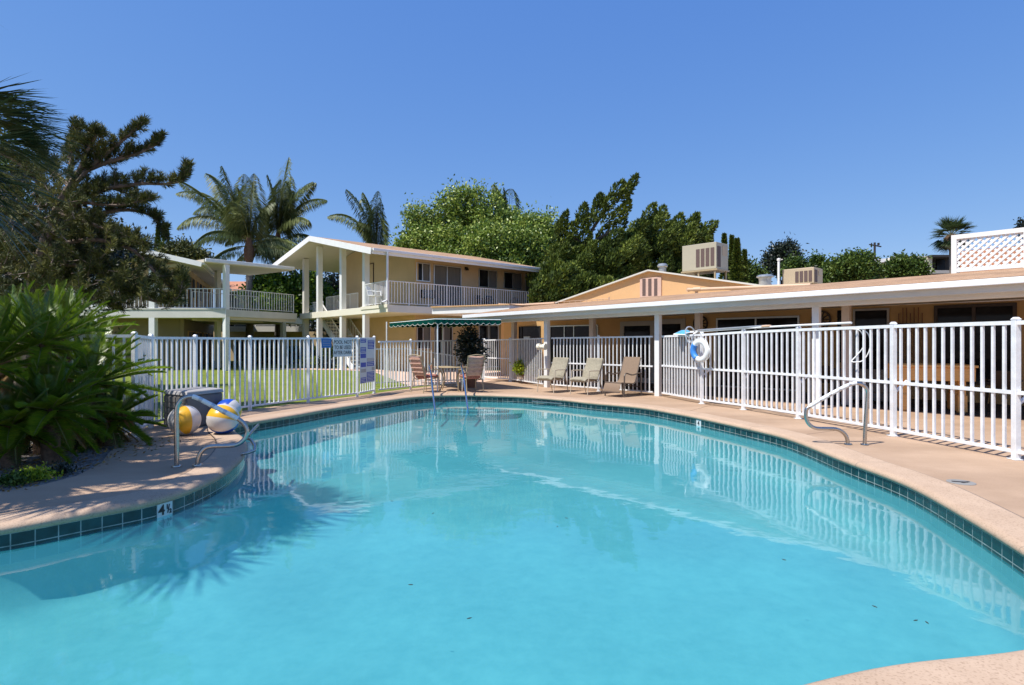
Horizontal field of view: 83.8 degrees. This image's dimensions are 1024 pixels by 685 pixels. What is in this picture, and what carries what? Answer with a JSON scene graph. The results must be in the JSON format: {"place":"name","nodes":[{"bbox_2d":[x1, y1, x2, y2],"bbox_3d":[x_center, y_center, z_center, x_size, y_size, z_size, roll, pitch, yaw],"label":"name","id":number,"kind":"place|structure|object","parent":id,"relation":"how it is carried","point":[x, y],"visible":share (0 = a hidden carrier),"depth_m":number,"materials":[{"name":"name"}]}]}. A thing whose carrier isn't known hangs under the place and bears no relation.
{"place":"outdoors","nodes":[
{"label":"outdoors","id":0,"kind":"place"},
{"bbox_2d":[74,361,499,429],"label":"lawn","id":1,"kind":"structure","parent":0,"point":[377,386],"depth_m":20.43,"materials":[{"name":"green plant"}]},
{"bbox_2d":[0,116,55,279],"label":"olive tree","id":2,"kind":"object","parent":1,"relation":"on","point":[29,200],"visible":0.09,"depth_m":16.89,"materials":[{"name":"green plant"}]},
{"bbox_2d":[1,251,119,358],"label":"shade tree","id":3,"kind":"object","parent":1,"relation":"on","point":[9,276],"visible":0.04,"depth_m":14.57,"materials":[{"name":"green plant"}]},
{"bbox_2d":[0,184,146,359],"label":"shade tree","id":4,"kind":"object","parent":1,"relation":"on","point":[119,254],"visible":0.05,"depth_m":17.05,"materials":[{"name":"green plant"}]},
{"bbox_2d":[0,113,194,400],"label":"pine tree","id":5,"kind":"object","parent":1,"relation":"on","point":[110,234],"visible":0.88,"depth_m":11.73,"materials":[{"name":"green plant"}]},
{"bbox_2d":[155,233,213,259],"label":"tree","id":6,"kind":"object","parent":1,"relation":"on","point":[181,248],"visible":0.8,"depth_m":51.49,"materials":[{"name":"green plant"}]},
{"bbox_2d":[73,251,301,369],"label":"wing","id":7,"kind":"structure","parent":1,"relation":"on","point":[154,319],"depth_m":31.00,"materials":[{"name":"paint"}]},
{"bbox_2d":[168,258,296,370],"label":"breezeway bridge","id":8,"kind":"structure","parent":1,"relation":"on","point":[226,268],"depth_m":31.82,"materials":[{"name":"white paint"}]},
{"bbox_2d":[175,166,298,363],"bbox_3d":[-19.076,-5.436,39.989,8.226,13.882,5.983,0,0,-24],"label":"queen palm","id":9,"kind":"object","parent":1,"relation":"on","point":[236,218],"visible":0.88,"depth_m":39.61,"materials":[{"name":"green plant"}]},
{"bbox_2d":[212,325,338,360],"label":"block","id":10,"kind":"structure","parent":1,"relation":"on","point":[266,331],"depth_m":46.00,"materials":[{"name":"beige paint"}]},
{"bbox_2d":[225,158,327,342],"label":"queen palm","id":11,"kind":"object","parent":1,"relation":"on","point":[287,219],"visible":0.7,"depth_m":42.59,"materials":[{"name":"green plant"}]},
{"bbox_2d":[230,281,337,325],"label":"terracotta house","id":12,"kind":"structure","parent":1,"relation":"on","point":[233,284],"depth_m":52.00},
{"bbox_2d":[230,269,338,348],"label":"citrus tree","id":13,"kind":"object","parent":1,"relation":"on","point":[277,282],"visible":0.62,"depth_m":40.33,"materials":[{"name":"green plant"}]},
{"bbox_2d":[241,345,339,363],"bbox_3d":[-15.411,0.871,40.000,6.815,1.374,1.230,0,0,0],"label":"clipped hedge","id":14,"kind":"object","parent":1,"relation":"on","point":[271,354],"visible":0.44,"depth_m":39.71,"materials":[{"name":"green plant"}]},
{"bbox_2d":[286,272,339,340],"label":"shade tree","id":15,"kind":"object","parent":1,"relation":"on","point":[333,284],"visible":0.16,"depth_m":46.25,"materials":[{"name":"green plant"}]},
{"bbox_2d":[310,353,339,368],"bbox_3d":[-10.263,1.044,31.992,2.012,0.954,1.895,0,0,-24],"label":"shrub","id":16,"kind":"object","parent":1,"relation":"on","point":[323,362],"visible":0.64,"depth_m":31.77,"materials":[{"name":"green plant"}]},
{"bbox_2d":[327,189,391,245],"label":"queen palm","id":17,"kind":"object","parent":1,"relation":"on","point":[369,232],"visible":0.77,"depth_m":47.66,"materials":[{"name":"green plant"}]},
{"bbox_2d":[272,236,539,370],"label":"motel block","id":18,"kind":"structure","parent":1,"relation":"on","point":[412,284],"depth_m":30.89,"materials":[{"name":"beige paint"}]},
{"bbox_2d":[323,300,361,368],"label":"staircase","id":19,"kind":"structure","parent":18,"relation":"attached to","point":[330,333],"depth_m":33.34,"materials":[{"name":"white paint"}]},
{"bbox_2d":[416,262,429,281],"bbox_3d":[-4.583,-3.627,29.436,0.852,0.949,0.050,0,0,-41],"label":"window","id":20,"kind":"structure","parent":18,"relation":"in","point":[423,268],"depth_m":29.46,"materials":[{"name":"glass"}]},
{"bbox_2d":[417,327,430,348],"bbox_3d":[-4.559,-0.310,29.457,0.821,1.308,0.050,0,0,-41],"label":"window","id":21,"kind":"structure","parent":18,"relation":"in","point":[424,333],"depth_m":29.50,"materials":[{"name":"glass"}]},
{"bbox_2d":[434,327,452,368],"bbox_3d":[-3.628,0.222,30.271,1.156,2.355,0.050,0,0,-41],"label":"sliding door","id":22,"kind":"structure","parent":18,"relation":"in","point":[447,332],"depth_m":30.36,"materials":[{"name":"glass"}]},
{"bbox_2d":[433,264,460,305],"bbox_3d":[-3.434,-2.932,30.440,1.771,2.304,0.050,0,0,-41],"label":"sliding door","id":23,"kind":"structure","parent":18,"relation":"in","point":[442,275],"depth_m":30.40,"materials":[{"name":"glass"}]},
{"bbox_2d":[478,269,496,288],"bbox_3d":[-1.362,-3.600,32.249,1.312,1.018,0.050,0,0,-41],"label":"window","id":24,"kind":"structure","parent":18,"relation":"in","point":[486,278],"depth_m":32.24,"materials":[{"name":"glass"}]},
{"bbox_2d":[478,325,498,366],"bbox_3d":[-1.317,0.209,32.288,1.431,2.381,0.050,0,0,-41],"label":"sliding door","id":25,"kind":"structure","parent":18,"relation":"in","point":[490,332],"depth_m":32.41,"materials":[{"name":"glass"}]},
{"bbox_2d":[503,272,521,289],"bbox_3d":[0.041,-3.611,33.475,1.372,0.963,0.050,0,0,-41],"label":"window","id":26,"kind":"structure","parent":18,"relation":"in","point":[510,280],"depth_m":33.46,"materials":[{"name":"glass"}]},
{"bbox_2d":[385,174,559,266],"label":"broadleaf tree","id":27,"kind":"object","parent":1,"relation":"on","point":[501,233],"visible":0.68,"depth_m":44.70,"materials":[{"name":"green plant"}]},
{"bbox_2d":[491,184,520,212],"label":"queen palm","id":28,"kind":"object","parent":1,"relation":"on","point":[515,195],"visible":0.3,"depth_m":51.74,"materials":[{"name":"green plant"}]},
{"bbox_2d":[262,368,506,385],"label":"path","id":29,"kind":"structure","parent":0,"point":[485,379],"depth_m":25.18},
{"bbox_2d":[375,347,459,385],"bbox_3d":[-3.270,0.800,19.908,3.219,1.300,0.318,0,0,-31],"label":"ramp railing","id":30,"kind":"object","parent":29,"relation":"on","point":[378,349],"visible":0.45,"depth_m":19.52,"materials":[{"name":"metal"}]},
{"bbox_2d":[368,401,580,411],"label":"water","id":31,"kind":"structure","parent":0,"point":[476,404],"depth_m":14.90,"materials":[{"name":"liquid"}]},
{"bbox_2d":[0,375,1023,517],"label":"pool deck","id":32,"kind":"structure","parent":0,"point":[996,476],"depth_m":7.88,"materials":[{"name":"concrete"}]},
{"bbox_2d":[0,432,129,491],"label":"planting bed","id":33,"kind":"object","parent":32,"relation":"in","point":[88,461],"visible":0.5,"depth_m":6.93,"materials":[{"name":"soil"}]},
{"bbox_2d":[0,461,62,486],"bbox_3d":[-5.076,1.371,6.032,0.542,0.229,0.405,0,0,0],"label":"ground cover","id":34,"kind":"object","parent":33,"relation":"on","point":[38,472],"visible":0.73,"depth_m":6.00,"materials":[{"name":"green plant"}]},
{"bbox_2d":[0,280,64,395],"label":"sago palm","id":35,"kind":"object","parent":33,"relation":"on","point":[4,298],"visible":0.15,"depth_m":8.93,"materials":[{"name":"green plant"}]},
{"bbox_2d":[0,377,78,467],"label":"sago palm","id":36,"kind":"object","parent":33,"relation":"on","point":[10,458],"visible":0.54,"depth_m":6.61,"materials":[{"name":"green plant"}]},
{"bbox_2d":[0,72,90,265],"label":"fan palm","id":37,"kind":"object","parent":33,"relation":"on","point":[15,127],"visible":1,"depth_m":6.05,"materials":[{"name":"green plant"}]},
{"bbox_2d":[0,299,91,397],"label":"sago palm","id":38,"kind":"object","parent":33,"relation":"on","point":[5,331],"visible":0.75,"depth_m":7.07,"materials":[{"name":"green plant"}]},
{"bbox_2d":[35,460,83,475],"bbox_3d":[-4.962,1.382,6.253,0.399,0.214,0.406,0,0,-45],"label":"ground cover","id":39,"kind":"object","parent":33,"relation":"on","point":[60,467],"visible":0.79,"depth_m":6.27,"materials":[{"name":"green plant"}]},
{"bbox_2d":[0,354,133,464],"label":"sago palm","id":40,"kind":"object","parent":33,"relation":"on","point":[53,398],"visible":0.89,"depth_m":6.82,"materials":[{"name":"green plant"}]},
{"bbox_2d":[0,280,138,432],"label":"sago palm","id":41,"kind":"object","parent":33,"relation":"on","point":[93,312],"visible":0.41,"depth_m":8.42,"materials":[{"name":"green plant"}]},
{"bbox_2d":[0,279,140,454],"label":"sago palm","id":42,"kind":"object","parent":33,"relation":"on","point":[41,351],"visible":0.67,"depth_m":7.38,"materials":[{"name":"green plant"}]},
{"bbox_2d":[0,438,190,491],"bbox_3d":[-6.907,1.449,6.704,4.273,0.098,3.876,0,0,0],"label":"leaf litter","id":43,"kind":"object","parent":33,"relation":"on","point":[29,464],"visible":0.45,"depth_m":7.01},
{"bbox_2d":[24,325,173,447],"bbox_3d":[-5.827,0.615,8.024,1.949,1.731,2.018,0,0,0],"label":"sago palm","id":44,"kind":"object","parent":33,"relation":"on","point":[90,359],"visible":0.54,"depth_m":7.95,"materials":[{"name":"green plant"}]},
{"bbox_2d":[51,316,152,393],"bbox_3d":[-6.750,0.519,9.175,1.635,1.921,1.780,0,0,0],"label":"sago palm","id":45,"kind":"object","parent":33,"relation":"on","point":[126,327],"visible":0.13,"depth_m":9.27,"materials":[{"name":"green plant"}]},
{"bbox_2d":[62,386,166,452],"bbox_3d":[-5.727,1.088,8.077,1.338,1.092,1.245,0,0,-9],"label":"sago palm","id":46,"kind":"object","parent":33,"relation":"on","point":[115,429],"visible":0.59,"depth_m":8.01,"materials":[{"name":"green plant"}]},
{"bbox_2d":[167,405,200,434],"bbox_3d":[-5.136,1.218,8.950,0.462,0.467,0.468,0,0,0],"label":"beach ball","id":47,"kind":"object","parent":32,"relation":"on","point":[189,419],"visible":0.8,"depth_m":8.81,"materials":[{"name":"plastic"}]},
{"bbox_2d":[163,387,223,425],"bbox_3d":[-5.673,1.140,10.175,0.775,0.620,1.128,0,0,14],"label":"storage bin","id":48,"kind":"object","parent":32,"relation":"on","point":[172,397],"visible":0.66,"depth_m":9.90,"materials":[{"name":"grey plastic"}]},
{"bbox_2d":[171,394,249,466],"bbox_3d":[-3.563,1.029,6.760,0.832,0.842,0.108,0,0,-17],"label":"handrail","id":49,"kind":"object","parent":32,"relation":"on","point":[242,422],"visible":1,"depth_m":6.71,"materials":[{"name":"silver metal"}]},
{"bbox_2d":[69,331,358,436],"bbox_3d":[-5.399,0.635,11.843,0.878,1.629,7.239,0,0,14],"label":"pool fence","id":50,"kind":"object","parent":32,"relation":"on","point":[145,346],"visible":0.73,"depth_m":11.64,"materials":[{"name":"metal"}]},
{"bbox_2d":[333,338,351,356],"bbox_3d":[-4.354,0.123,14.681,0.010,0.481,0.653,0,0,28],"label":"pool sign","id":51,"kind":"object","parent":50,"relation":"attached to","point":[342,347],"visible":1,"depth_m":14.67,"materials":[{"name":"white"}]},
{"bbox_2d":[206,404,239,433],"bbox_3d":[-4.580,1.211,9.050,0.480,0.478,0.481,0,0,0],"label":"beach ball","id":52,"kind":"object","parent":32,"relation":"on","point":[218,422],"visible":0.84,"depth_m":8.88,"materials":[{"name":"plastic"}]},
{"bbox_2d":[217,399,241,415],"bbox_3d":[-5.071,1.228,10.200,0.446,0.438,0.448,0,0,0],"label":"beach ball","id":53,"kind":"object","parent":32,"relation":"on","point":[235,404],"visible":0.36,"depth_m":10.13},
{"bbox_2d":[359,336,375,393],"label":"pool gate","id":54,"kind":"structure","parent":32,"relation":"on","point":[372,387],"depth_m":15.96,"materials":[{"name":"paint"}]},
{"bbox_2d":[360,338,374,383],"bbox_3d":[-3.982,0.494,15.714,0.010,1.223,0.926,0,0,11],"label":"rules board","id":55,"kind":"object","parent":54,"relation":"attached to","point":[367,360],"visible":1,"depth_m":15.72,"materials":[{"name":"plastic"}]},
{"bbox_2d":[408,354,439,392],"bbox_3d":[-2.585,0.894,16.668,0.590,1.118,0.760,0,0,38],"label":"dining chair","id":56,"kind":"object","parent":32,"relation":"on","point":[418,367],"visible":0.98,"depth_m":16.50,"materials":[{"name":"fabric"}]},
{"bbox_2d":[378,338,483,389],"bbox_3d":[-2.292,0.650,18.608,0.483,1.600,5.443,0,0,31],"label":"pool fence","id":57,"kind":"object","parent":32,"relation":"on","point":[421,341],"visible":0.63,"depth_m":17.68,"materials":[{"name":"metal"}]},
{"bbox_2d":[386,318,500,391],"bbox_3d":[-2.536,0.320,18.627,2.462,2.280,4.582,0,0,-31],"label":"canopy","id":58,"kind":"object","parent":32,"relation":"on","point":[443,322],"visible":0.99,"depth_m":17.31,"materials":[{"name":"green fabric"}]},
{"bbox_2d":[434,366,466,390],"bbox_3d":[-1.850,1.092,17.250,1.040,0.733,1.040,0,0,0],"label":"patio table","id":59,"kind":"object","parent":32,"relation":"on","point":[442,367],"visible":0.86,"depth_m":17.03,"materials":[{"name":"beige metal"}]},
{"bbox_2d":[453,324,489,387],"bbox_3d":[-1.309,0.410,18.454,1.398,2.081,1.124,0,0,0],"label":"potted tree","id":60,"kind":"object","parent":32,"relation":"on","point":[471,344],"visible":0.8,"depth_m":18.27,"materials":[{"name":"green plant"}]},
{"bbox_2d":[458,354,485,392],"bbox_3d":[-1.171,0.894,16.657,0.590,1.118,0.760,0,0,-28],"label":"dining chair","id":61,"kind":"object","parent":32,"relation":"on","point":[475,367],"visible":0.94,"depth_m":16.45,"materials":[{"name":"fabric"}]},
{"bbox_2d":[484,338,509,381],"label":"pool gate","id":62,"kind":"structure","parent":32,"relation":"on","point":[496,358],"depth_m":21.81,"materials":[{"name":"metal"}]},
{"bbox_2d":[0,393,1023,684],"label":"swimming pool","id":63,"kind":"structure","parent":32,"relation":"in","point":[588,541],"depth_m":5.24,"materials":[{"name":"liquid"}]},
{"bbox_2d":[157,501,171,521],"bbox_3d":[-3.301,1.599,5.419,0.024,0.155,0.155,0,0,20],"label":"depth marker","id":64,"kind":"object","parent":63,"relation":"attached to","point":[164,510],"visible":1,"depth_m":5.41,"materials":[{"name":"white"}]},
{"bbox_2d":[240,424,258,455],"bbox_3d":[-3.648,1.340,7.950,0.200,0.235,1.344,0,0,-22],"label":"handrail","id":65,"kind":"object","parent":63,"relation":"on","point":[251,440],"visible":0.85,"depth_m":7.51,"materials":[{"name":"silver metal"}]},
{"bbox_2d":[509,359,543,383],"bbox_3d":[0.497,0.991,20.177,1.254,0.919,0.796,0,0,-14],"label":"potted shrub","id":66,"kind":"object","parent":32,"relation":"on","point":[518,366],"visible":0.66,"depth_m":20.07,"materials":[{"name":"green plant"}]},
{"bbox_2d":[510,338,543,383],"bbox_3d":[0.469,0.635,19.889,0.090,1.630,2.712,0,0,-23],"label":"pool fence","id":67,"kind":"object","parent":32,"relation":"on","point":[512,357],"visible":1,"depth_m":19.85,"materials":[{"name":"metal"}]},
{"bbox_2d":[536,357,568,392],"bbox_3d":[1.195,0.949,16.725,0.628,1.009,0.892,0,0,42],"label":"patio chair","id":68,"kind":"object","parent":32,"relation":"on","point":[558,370],"visible":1,"depth_m":16.77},
{"bbox_2d":[569,358,603,394],"bbox_3d":[2.105,0.949,16.125,0.891,1.010,0.628,0,0,-45],"label":"patio chair","id":69,"kind":"object","parent":32,"relation":"on","point":[591,372],"visible":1,"depth_m":16.16,"materials":[{"name":"fabric"}]},
{"bbox_2d":[551,335,652,392],"bbox_3d":[2.560,0.615,16.963,0.163,1.670,3.785,0,0,-41],"label":"pool fence","id":70,"kind":"object","parent":32,"relation":"on","point":[598,337],"visible":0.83,"depth_m":16.85,"materials":[{"name":"metal"}]},
{"bbox_2d":[603,357,641,396],"bbox_3d":[2.990,0.925,15.524,0.949,1.052,0.680,0,0,-41],"label":"sling chair","id":71,"kind":"object","parent":32,"relation":"on","point":[629,372],"visible":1,"depth_m":15.59,"materials":[{"name":"fabric"}]},
{"bbox_2d":[431,268,1023,418],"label":"arcade building","id":72,"kind":"structure","parent":32,"relation":"on","point":[656,305],"depth_m":15.52,"materials":[{"name":"paint"}]},
{"bbox_2d":[519,326,540,375],"bbox_3d":[0.758,0.366,24.759,0.050,2.144,1.319,0,0,-43],"label":"door","id":73,"kind":"structure","parent":72,"relation":"in","point":[533,331],"depth_m":24.73,"materials":[{"name":"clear glass"}]},
{"bbox_2d":[550,324,597,377],"bbox_3d":[2.450,0.363,22.930,0.050,2.114,2.542,0,0,-43],"label":"window","id":74,"kind":"structure","parent":72,"relation":"in","point":[565,330],"depth_m":23.00,"materials":[{"name":"glass"}]},
{"bbox_2d":[620,321,653,382],"bbox_3d":[4.530,0.332,20.683,0.050,2.211,1.472,0,0,-43],"label":"door","id":75,"kind":"structure","parent":72,"relation":"in","point":[628,328],"depth_m":20.52,"materials":[{"name":"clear glass"}]},
{"bbox_2d":[662,318,685,384],"bbox_3d":[5.440,0.314,19.697,0.050,2.248,1.211,0,0,-43],"label":"door","id":76,"kind":"structure","parent":72,"relation":"in","point":[669,326],"depth_m":19.60,"materials":[{"name":"black glass"}]},
{"bbox_2d":[681,242,729,279],"bbox_3d":[8.060,-3.183,23.827,1.060,1.749,1.618,0,0,-43],"label":"rooftop air conditioner","id":77,"kind":"object","parent":72,"relation":"on","point":[705,258],"visible":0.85,"depth_m":23.43,"materials":[{"name":"beige metal"}]},
{"bbox_2d":[686,283,810,292],"bbox_3d":[7.054,-1.656,17.407,0.206,0.304,3.872,0,0,-44],"label":"roof pipe","id":78,"kind":"object","parent":72,"relation":"on","point":[695,289],"visible":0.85,"depth_m":17.53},
{"bbox_2d":[716,316,799,390],"bbox_3d":[7.474,0.319,17.498,0.050,2.203,2.564,0,0,-43],"label":"window","id":79,"kind":"structure","parent":72,"relation":"in","point":[771,320],"depth_m":17.42,"materials":[{"name":"glass"}]},
{"bbox_2d":[756,274,773,284],"bbox_3d":[9.224,-2.119,20.801,0.600,0.720,0.594,0,0,0],"label":"roof vent","id":80,"kind":"object","parent":72,"relation":"on","point":[764,279],"visible":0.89,"depth_m":20.61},
{"bbox_2d":[783,267,822,283],"bbox_3d":[9.174,-2.065,18.012,0.762,0.491,0.948,0,0,-43],"label":"rooftop air conditioner","id":81,"kind":"object","parent":72,"relation":"on","point":[812,275],"visible":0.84,"depth_m":17.73,"materials":[{"name":"metal"}]},
{"bbox_2d":[833,368,889,401],"bbox_3d":[8.568,0.998,13.690,0.770,0.745,1.500,0,0,-43],"label":"sofa","id":82,"kind":"object","parent":72,"relation":"on","point":[867,384],"visible":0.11,"depth_m":13.38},
{"bbox_2d":[853,308,889,368],"bbox_3d":[9.574,0.263,15.228,0.050,2.334,0.849,0,0,-43],"label":"door","id":83,"kind":"structure","parent":72,"relation":"in","point":[874,316],"depth_m":15.19,"materials":[{"name":"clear glass"}]},
{"bbox_2d":[897,307,924,362],"bbox_3d":[10.157,0.015,14.551,0.080,1.810,0.600,0,0,-43],"label":"cue rack","id":84,"kind":"object","parent":72,"relation":"attached to","point":[913,335],"visible":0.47,"depth_m":14.49,"materials":[{"name":"black"}]},
{"bbox_2d":[887,363,978,412],"bbox_3d":[8.881,0.955,12.174,1.451,0.990,1.030,0,0,24],"label":"pool table","id":85,"kind":"object","parent":72,"relation":"on","point":[948,376],"visible":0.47,"depth_m":11.79,"materials":[{"name":"brown wood"}]},
{"bbox_2d":[934,302,1016,384],"bbox_3d":[11.040,0.042,13.643,0.050,1.917,1.552,0,0,-43],"label":"window","id":86,"kind":"structure","parent":72,"relation":"in","point":[989,312],"depth_m":13.60,"materials":[{"name":"brown glass"}]},
{"bbox_2d":[951,227,1023,272],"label":"lattice screen","id":87,"kind":"object","parent":72,"relation":"on","point":[955,239],"visible":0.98,"depth_m":12.77,"materials":[{"name":"white paint"}]},
{"bbox_2d":[960,245,1022,272],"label":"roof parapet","id":88,"kind":"structure","parent":72,"relation":"on","point":[993,257],"depth_m":13.89,"materials":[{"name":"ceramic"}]},
{"bbox_2d":[804,381,869,444],"bbox_3d":[4.622,1.000,8.129,0.875,0.902,0.109,0,0,7],"label":"handrail","id":89,"kind":"object","parent":32,"relation":"on","point":[832,393],"visible":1,"depth_m":8.10,"materials":[{"name":"silver metal"}]},
{"bbox_2d":[661,317,1023,460],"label":"pool fence","id":90,"kind":"object","parent":32,"relation":"on","point":[1015,391],"visible":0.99,"depth_m":9.10,"materials":[{"name":"metal"}]},
{"bbox_2d":[690,332,709,362],"bbox_3d":[4.365,0.114,13.249,0.140,0.745,0.617,0,0,-27],"label":"ring buoy","id":91,"kind":"object","parent":90,"relation":"hanging from","point":[693,352],"visible":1,"depth_m":13.21,"materials":[{"name":"white plastic"}]},
{"bbox_2d":[690,322,851,331],"bbox_3d":[5.077,-0.301,11.765,0.146,0.119,4.512,0,0,-18],"label":"pool pole","id":92,"kind":"object","parent":90,"relation":"on","point":[746,327],"visible":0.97,"depth_m":11.67,"materials":[{"name":"white plastic"}]},
{"bbox_2d":[0,0,1023,328],"label":"sky","id":93,"kind":"structure","parent":0,"point":[834,126],"materials":[{"name":"blue"}]},
{"bbox_2d":[758,364,779,393],"bbox_3d":[7.060,1.009,15.751,0.551,0.862,0.602,0,0,30],"label":"wooden chair","id":94,"kind":"object","parent":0,"point":[764,375],"visible":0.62,"depth_m":15.58,"materials":[{"name":"white wood"}]},
{"bbox_2d":[810,366,829,398],"bbox_3d":[7.886,1.009,14.551,0.551,0.862,0.602,0,0,30],"label":"wooden chair","id":95,"kind":"object","parent":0,"point":[823,373],"visible":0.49,"depth_m":14.33,"materials":[{"name":"white wood"}]},
{"bbox_2d":[985,371,1022,412],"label":"wooden chair","id":96,"kind":"object","parent":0,"point":[998,379],"visible":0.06,"depth_m":11.70,"materials":[{"name":"brown wood"}]},
{"label":"ground","id":97,"kind":"structure","parent":0,"visible":0},
{"bbox_2d":[527,252,616,305],"bbox_3d":[3.998,-2.206,30.986,6.428,5.439,4.537,0,0,0],"label":"juniper","id":98,"kind":"object","parent":97,"relation":"on","point":[555,281],"visible":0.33,"depth_m":29.50,"materials":[{"name":"green plant"}]},
{"bbox_2d":[525,172,647,302],"bbox_3d":[4.501,-5.148,33.992,7.589,10.136,4.652,0,0,0],"label":"juniper","id":99,"kind":"object","parent":97,"relation":"on","point":[603,253],"visible":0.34,"depth_m":33.59,"materials":[{"name":"green plant"}]},
{"bbox_2d":[617,201,719,277],"bbox_3d":[9.451,-4.528,35.995,7.320,8.887,4.704,0,0,0],"label":"juniper","id":100,"kind":"object","parent":97,"relation":"on","point":[667,241],"visible":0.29,"depth_m":34.53,"materials":[{"name":"green plant"}]},
{"bbox_2d":[727,237,747,282],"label":"conifer","id":101,"kind":"object","parent":97,"relation":"on","point":[737,266],"visible":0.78,"depth_m":38.81,"materials":[{"name":"green plant"}]},
{"bbox_2d":[742,248,749,282],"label":"conifer","id":102,"kind":"object","parent":97,"relation":"on","point":[744,256],"visible":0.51,"depth_m":41.85,"materials":[{"name":"green plant"}]},
{"bbox_2d":[738,254,772,284],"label":"shrub","id":103,"kind":"object","parent":97,"relation":"on","point":[755,269],"visible":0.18,"depth_m":43.39,"materials":[{"name":"green plant"}]},
{"bbox_2d":[758,231,809,283],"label":"round tree","id":104,"kind":"object","parent":97,"relation":"on","point":[776,251],"visible":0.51,"depth_m":61.44,"materials":[{"name":"green plant"}]},
{"bbox_2d":[776,251,814,277],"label":"shrub","id":105,"kind":"object","parent":97,"relation":"on","point":[794,262],"visible":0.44,"depth_m":45.64,"materials":[{"name":"green plant"}]},
{"bbox_2d":[804,248,829,280],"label":"shrub","id":106,"kind":"object","parent":97,"relation":"on","point":[818,259],"visible":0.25,"depth_m":46.62,"materials":[{"name":"green plant"}]},
{"bbox_2d":[818,245,888,282],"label":"shrub","id":107,"kind":"object","parent":97,"relation":"on","point":[854,265],"visible":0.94,"depth_m":43.36,"materials":[{"name":"green plant"}]},
{"bbox_2d":[879,249,935,278],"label":"shrub","id":108,"kind":"object","parent":97,"relation":"on","point":[902,264],"visible":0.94,"depth_m":43.45,"materials":[{"name":"green plant"}]},
{"bbox_2d":[878,255,959,305],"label":"modern house","id":109,"kind":"structure","parent":97,"relation":"on","point":[941,262],"depth_m":56.80,"materials":[{"name":"paint"}]},
{"bbox_2d":[928,215,976,273],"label":"fan palm","id":110,"kind":"object","parent":97,"relation":"on","point":[949,224],"visible":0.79,"depth_m":49.71,"materials":[{"name":"green plant"}]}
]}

